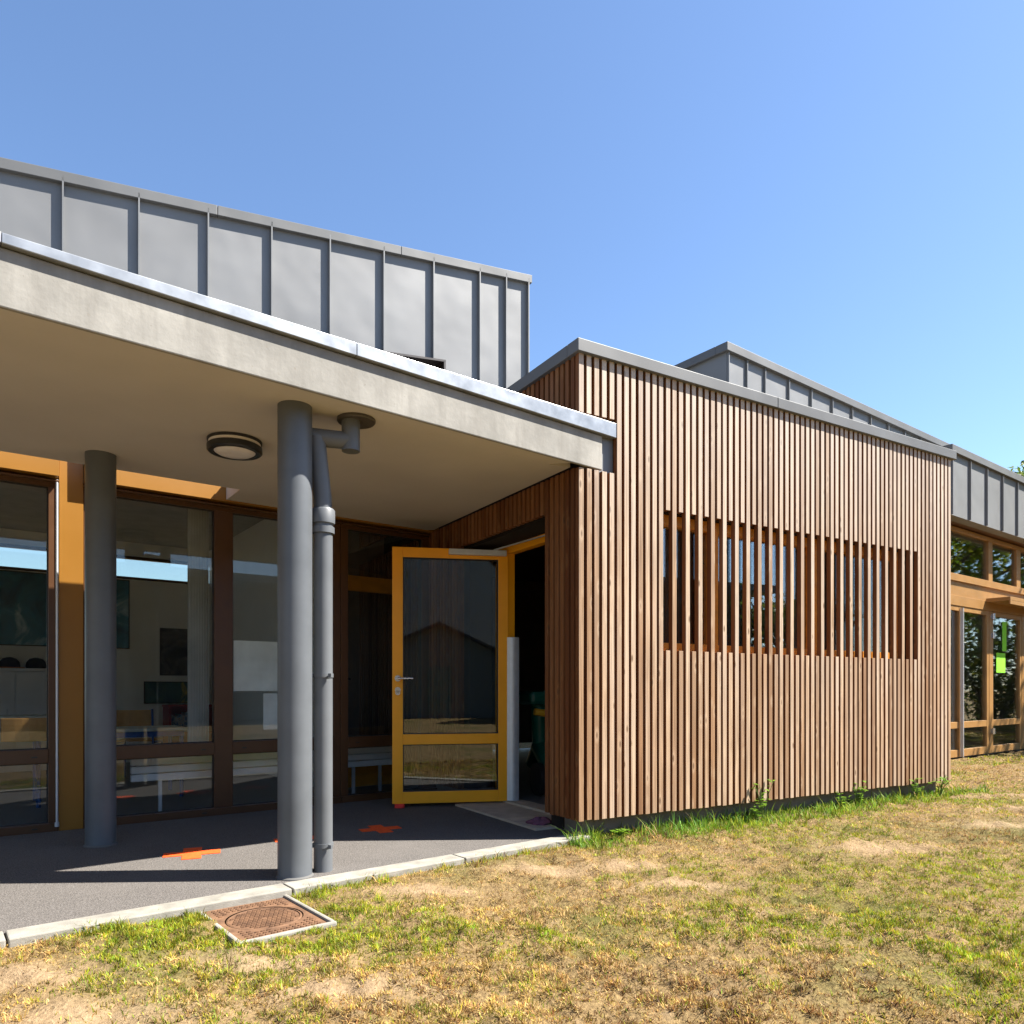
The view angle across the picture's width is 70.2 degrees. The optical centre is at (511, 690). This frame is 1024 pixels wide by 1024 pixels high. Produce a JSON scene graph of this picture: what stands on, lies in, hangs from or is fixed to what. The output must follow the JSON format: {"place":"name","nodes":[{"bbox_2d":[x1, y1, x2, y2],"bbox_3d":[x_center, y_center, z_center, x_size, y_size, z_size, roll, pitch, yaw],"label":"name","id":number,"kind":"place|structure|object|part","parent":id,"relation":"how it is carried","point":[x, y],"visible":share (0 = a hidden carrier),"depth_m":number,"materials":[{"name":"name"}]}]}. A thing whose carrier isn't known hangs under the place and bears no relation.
{"place":"outdoors","nodes":[
{"label":"outdoors","id":0,"kind":"place"},
{"bbox_2d":[0,718,46,741],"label":"school chair","id":1,"kind":"object","parent":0,"point":[23,729],"visible":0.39,"depth_m":5.51,"materials":[{"name":"brown wood"}]},
{"bbox_2d":[0,798,572,936],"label":"asphalt path","id":2,"kind":"structure","parent":0,"point":[51,877],"depth_m":4.37,"materials":[{"name":"grey asphalt"}]},
{"bbox_2d":[83,450,117,847],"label":"steel column","id":3,"kind":"structure","parent":2,"relation":"on","point":[100,649],"depth_m":4.55,"materials":[{"name":"grey metal"}]},
{"bbox_2d":[162,847,219,859],"bbox_3d":[-1.920,0.978,4.370,0.297,0.004,0.297,0,0,23],"label":"painted cross","id":4,"kind":"object","parent":2,"relation":"on","point":[192,853],"visible":1,"depth_m":4.35,"materials":[{"name":"orange paint"}]},
{"bbox_2d":[0,157,531,836],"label":"classroom wing","id":5,"kind":"structure","parent":2,"relation":"on","point":[468,319],"depth_m":6.72,"materials":[{"name":"grey metal"}]},
{"bbox_2d":[0,668,46,772],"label":"cupboard","id":6,"kind":"object","parent":5,"relation":"on","point":[23,691],"visible":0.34,"depth_m":8.69,"materials":[{"name":"white paint"}]},
{"bbox_3d":[-6.079,0.360,8.514,0.430,1.120,0.038,0,0,-37],"label":"door","id":7,"kind":"part","parent":6,"relation":"part of","materials":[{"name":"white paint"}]},
{"bbox_2d":[0,657,24,667],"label":"cap","id":8,"kind":"object","parent":6,"relation":"on","point":[9,662],"visible":0.92,"depth_m":8.72,"materials":[{"name":"black fabric"}]},
{"bbox_3d":[-5.719,0.360,8.784,0.430,1.120,0.038,0,0,-37],"label":"door","id":9,"kind":"part","parent":6,"relation":"part of","materials":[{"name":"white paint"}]},
{"bbox_2d":[25,658,46,668],"bbox_3d":[-5.830,-0.335,8.941,0.287,0.136,0.276,0,0,33],"label":"cap","id":10,"kind":"object","parent":6,"relation":"on","point":[35,663],"visible":0.88,"depth_m":8.88,"materials":[{"name":"black fabric"}]},
{"bbox_2d":[0,714,46,718],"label":"school table","id":11,"kind":"object","parent":5,"relation":"on","point":[27,716],"visible":0.07,"depth_m":7.14,"materials":[{"name":"laminate"}]},
{"bbox_2d":[0,471,58,836],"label":"window","id":12,"kind":"structure","parent":5,"relation":"in","point":[29,756],"depth_m":5.09,"materials":[{"name":"brown wood"}]},
{"bbox_2d":[0,570,129,648],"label":"chalkboard","id":13,"kind":"object","parent":5,"relation":"attached to","point":[23,608],"visible":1,"depth_m":9.13,"materials":[{"name":"green plastic"}]},
{"bbox_2d":[0,543,186,583],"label":"clerestory window","id":14,"kind":"structure","parent":5,"relation":"in","point":[1,544],"depth_m":9.84,"materials":[{"name":"clear glass"}]},
{"bbox_2d":[33,725,186,807],"bbox_3d":[-3.620,0.655,6.550,1.200,0.630,0.600,0,0,-36],"label":"school table","id":15,"kind":"object","parent":5,"relation":"on","point":[169,731],"visible":0.41,"depth_m":6.49,"materials":[{"name":"laminate"}]},
{"bbox_2d":[117,709,162,776],"bbox_3d":[-4.096,0.585,7.979,0.424,0.772,0.422,0,0,-10],"label":"school chair","id":16,"kind":"object","parent":5,"relation":"on","point":[135,717],"visible":0.52,"depth_m":7.80,"materials":[{"name":"brown wood"}]},
{"bbox_2d":[144,681,186,703],"bbox_3d":[-4.697,0.030,10.154,0.794,0.304,0.022,0,0,-37],"label":"poster","id":17,"kind":"object","parent":5,"relation":"attached to","point":[164,692],"visible":0.59,"depth_m":10.06,"materials":[{"name":"green paper"}]},
{"bbox_2d":[160,628,186,675],"bbox_3d":[-4.661,-0.535,10.181,0.484,0.654,0.022,0,0,-37],"label":"poster","id":18,"kind":"object","parent":5,"relation":"attached to","point":[173,651],"visible":0.59,"depth_m":10.13,"materials":[{"name":"black paper"}]},
{"bbox_2d":[162,704,211,742],"bbox_3d":[-4.468,0.583,10.058,0.600,0.775,0.395,0,0,-37],"label":"shelf unit","id":19,"kind":"object","parent":5,"relation":"on","point":[174,714],"visible":0.33,"depth_m":9.95,"materials":[{"name":"red laminate"}]},
{"bbox_2d":[187,508,208,741],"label":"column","id":20,"kind":"structure","parent":5,"relation":"hanging from","point":[197,625],"depth_m":5.84,"materials":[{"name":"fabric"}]},
{"bbox_2d":[130,752,276,810],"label":"benches","id":21,"kind":"object","parent":5,"relation":"on","point":[155,769],"visible":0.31,"depth_m":5.87,"materials":[{"name":"white paint"}]},
{"bbox_2d":[83,483,341,827],"bbox_3d":[-2.296,-0.244,5.809,1.953,2.478,0.130,0,0,-37],"label":"window","id":22,"kind":"structure","parent":5,"relation":"in","point":[222,747],"depth_m":5.78,"materials":[{"name":"brown wood"}]},
{"bbox_2d":[233,640,276,690],"bbox_3d":[-2.083,-0.200,6.011,0.420,0.410,0.003,0,0,-37],"label":"paper sheet","id":23,"kind":"object","parent":5,"relation":"attached to","point":[254,665],"visible":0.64,"depth_m":5.98,"materials":[{"name":"white paper"}]},
{"bbox_2d":[263,693,276,729],"bbox_3d":[-1.959,0.175,6.104,0.250,0.300,0.003,0,0,-37],"label":"paper sheet","id":24,"kind":"object","parent":5,"relation":"attached to","point":[269,710],"visible":0.36,"depth_m":6.06,"materials":[{"name":"white paper"}]},
{"bbox_2d":[0,232,616,529],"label":"porch canopy","id":25,"kind":"object","parent":5,"relation":"attached to","point":[134,373],"visible":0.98,"depth_m":3.89,"materials":[{"name":"concrete"}]},
{"bbox_2d":[206,431,261,460],"bbox_3d":[-1.660,-1.454,4.360,0.314,0.089,0.314,0,0,0],"label":"ceiling lamp","id":26,"kind":"object","parent":25,"relation":"attached to","point":[237,446],"visible":1,"depth_m":4.27,"materials":[{"name":"black plastic"}]},
{"bbox_2d":[312,412,375,872],"bbox_3d":[-0.936,-0.223,4.007,0.364,2.546,0.210,0,0,-10],"label":"downpipe","id":27,"kind":"object","parent":5,"relation":"attached to","point":[346,439],"visible":0.91,"depth_m":3.92,"materials":[{"name":"grey metal"}]},
{"bbox_2d":[348,746,391,793],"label":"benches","id":28,"kind":"object","parent":5,"relation":"on","point":[379,757],"visible":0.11,"depth_m":6.84,"materials":[{"name":"white paint"}]},
{"bbox_2d":[348,575,407,786],"bbox_3d":[-1.400,-0.090,7.266,0.820,2.080,0.104,0,0,-37],"label":"interior door","id":29,"kind":"structure","parent":5,"relation":"in","point":[365,775],"depth_m":7.26,"materials":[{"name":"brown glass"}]},
{"bbox_2d":[340,522,436,802],"bbox_3d":[-1.071,-0.244,6.728,1.101,2.478,0.130,0,0,-37],"label":"window","id":30,"kind":"structure","parent":5,"relation":"in","point":[380,740],"depth_m":6.61,"materials":[{"name":"brown wood"}]},
{"bbox_2d":[276,400,313,880],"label":"steel column","id":31,"kind":"structure","parent":2,"relation":"on","point":[294,640],"depth_m":3.77,"materials":[{"name":"grey metal"}]},
{"bbox_2d":[359,825,400,832],"bbox_3d":[-0.930,0.978,5.140,0.269,0.004,0.269,0,0,17],"label":"painted cross","id":32,"kind":"object","parent":2,"relation":"on","point":[380,828],"visible":1,"depth_m":5.14,"materials":[{"name":"orange paint"}]},
{"bbox_2d":[395,804,403,807],"bbox_3d":[-0.944,0.968,6.107,0.080,0.035,0.117,0,0,-10],"label":"door wedge","id":33,"kind":"object","parent":2,"relation":"on","point":[399,805],"depth_m":6.06,"materials":[{"name":"red rubber"}]},
{"bbox_2d":[0,742,1023,1023],"bbox_3d":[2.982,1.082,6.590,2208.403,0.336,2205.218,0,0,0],"label":"lawn","id":34,"kind":"structure","parent":0,"point":[56,1008],"depth_m":2.91,"materials":[{"name":"plant"}]},
{"bbox_2d":[198,894,336,944],"bbox_3d":[-1.090,1.056,3.210,0.418,0.132,0.568,0,0,-40],"label":"manhole cover","id":35,"kind":"object","parent":34,"relation":"on","point":[275,917],"visible":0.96,"depth_m":3.18,"materials":[{"name":"metal"}]},
{"bbox_2d":[0,833,589,948],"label":"kerb","id":36,"kind":"structure","parent":34,"relation":"on","point":[21,936],"depth_m":3.45,"materials":[{"name":"concrete"}]},
{"bbox_2d":[610,828,631,837],"bbox_3d":[0.720,0.975,4.884,0.156,0.097,0.107,0,0,-18],"label":"weed","id":37,"kind":"object","parent":34,"relation":"on","point":[621,831],"visible":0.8,"depth_m":4.88,"materials":[{"name":"green plant"}]},
{"bbox_2d":[359,337,956,836],"bbox_3d":[0.453,-0.541,8.587,5.043,3.542,6.578,0,0,-30],"label":"timber annex","id":38,"kind":"object","parent":34,"relation":"on","point":[701,595],"visible":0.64,"depth_m":5.83,"materials":[{"name":"wood"}]},
{"bbox_2d":[392,535,544,803],"bbox_3d":[-0.203,-0.129,6.045,1.560,2.159,0.613,0,0,23],"label":"door","id":39,"kind":"structure","parent":38,"relation":"in","point":[506,737],"depth_m":6.19,"materials":[{"name":"yellow wood"}]},
{"bbox_2d":[519,691,544,795],"bbox_3d":[0.278,0.476,7.007,0.437,0.945,1.080,0,0,-20],"label":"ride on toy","id":40,"kind":"object","parent":38,"relation":"in","point":[535,761],"visible":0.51,"depth_m":6.83,"materials":[{"name":"green plastic"}]},
{"bbox_2d":[663,515,897,658],"bbox_3d":[2.327,-0.785,6.074,3.134,1.014,0.130,0,0,-30],"label":"window","id":41,"kind":"structure","parent":38,"relation":"in","point":[665,517],"depth_m":5.89,"materials":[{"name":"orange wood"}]},
{"bbox_2d":[751,801,766,820],"bbox_3d":[1.872,0.941,5.543,0.142,0.195,0.118,0,0,0],"label":"weed","id":42,"kind":"object","parent":34,"relation":"on","point":[756,810],"visible":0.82,"depth_m":5.55,"materials":[{"name":"green plant"}]},
{"bbox_2d":[753,779,774,819],"bbox_3d":[1.942,0.861,5.648,0.210,0.336,0.141,0,0,-26],"label":"weed","id":43,"kind":"object","parent":34,"relation":"on","point":[761,799],"visible":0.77,"depth_m":5.65,"materials":[{"name":"green plant"}]},
{"bbox_2d":[835,791,851,806],"bbox_3d":[2.790,0.932,6.143,0.140,0.161,0.094,0,0,30],"label":"weed","id":44,"kind":"object","parent":34,"relation":"on","point":[840,800],"visible":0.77,"depth_m":6.15,"materials":[{"name":"green plant"}]},
{"bbox_2d":[674,341,1023,758],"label":"glazed wing","id":45,"kind":"structure","parent":34,"relation":"on","point":[987,573],"depth_m":10.46,"materials":[{"name":"grey metal"}]},
{"bbox_2d":[951,605,959,757],"bbox_3d":[6.010,-0.124,10.031,0.577,2.108,0.062,0,0,-37],"label":"door","id":46,"kind":"structure","parent":45,"relation":"in","point":[955,610],"depth_m":10.16,"materials":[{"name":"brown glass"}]},
{"bbox_2d":[960,606,988,756],"bbox_3d":[6.660,-0.124,10.488,1.009,2.108,0.111,0,0,-37],"label":"door","id":47,"kind":"structure","parent":45,"relation":"in","point":[974,623],"depth_m":10.54,"materials":[{"name":"brown glass"}]},
{"bbox_2d":[951,525,1023,594],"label":"window","id":48,"kind":"structure","parent":45,"relation":"in","point":[980,560],"depth_m":10.78,"materials":[{"name":"brown glass"}]},
{"bbox_2d":[996,653,1004,672],"bbox_3d":[7.453,-0.420,11.099,0.340,0.300,0.003,0,0,-37],"label":"green sheet","id":49,"kind":"object","parent":45,"relation":"attached to","point":[1000,662],"visible":1,"depth_m":11.09,"materials":[{"name":"paper"}]},
{"bbox_2d":[1002,622,1005,650],"bbox_3d":[7.554,-0.825,11.170,0.160,0.450,0.003,0,0,-37],"label":"green sheet","id":50,"kind":"object","parent":45,"relation":"attached to","point":[1003,636],"visible":1,"depth_m":11.16,"materials":[{"name":"paper"}]},
{"bbox_2d":[990,611,1021,752],"bbox_3d":[7.591,-0.124,11.183,1.234,2.108,0.116,0,0,-37],"label":"door","id":51,"kind":"structure","parent":45,"relation":"in","point":[1006,688],"depth_m":11.27,"materials":[{"name":"brown glass"}]},
{"bbox_2d":[852,781,867,803],"bbox_3d":[2.973,0.888,6.241,0.143,0.259,0.139,0,0,0],"label":"weed","id":52,"kind":"object","parent":34,"relation":"on","point":[858,796],"visible":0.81,"depth_m":6.24,"materials":[{"name":"green plant"}]},
{"bbox_2d":[911,778,933,795],"bbox_3d":[3.749,0.908,6.688,0.255,0.210,0.152,0,0,-7],"label":"weed","id":53,"kind":"object","parent":34,"relation":"on","point":[916,789],"visible":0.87,"depth_m":6.66,"materials":[{"name":"green plant"}]},
{"bbox_2d":[934,776,952,794],"bbox_3d":[4.024,0.894,6.794,0.156,0.224,0.130,0,0,25],"label":"weed","id":54,"kind":"object","parent":34,"relation":"on","point":[943,782],"visible":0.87,"depth_m":6.80,"materials":[{"name":"green plant"}]},
{"bbox_2d":[1006,460,1023,476],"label":"tree","id":55,"kind":"object","parent":34,"relation":"on","point":[1019,472],"visible":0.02,"depth_m":26.34,"materials":[{"name":"green plant"}]},
{"bbox_2d":[0,0,1023,581],"label":"sky","id":56,"kind":"structure","parent":0,"point":[830,192],"materials":[{"name":"blue"}]},
{"bbox_2d":[525,816,550,824],"bbox_3d":[0.206,0.941,5.257,0.225,0.061,0.134,0,0,0],"label":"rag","id":57,"kind":"object","parent":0,"point":[537,820],"visible":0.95,"depth_m":5.23,"materials":[{"name":"fabric"}]}
]}

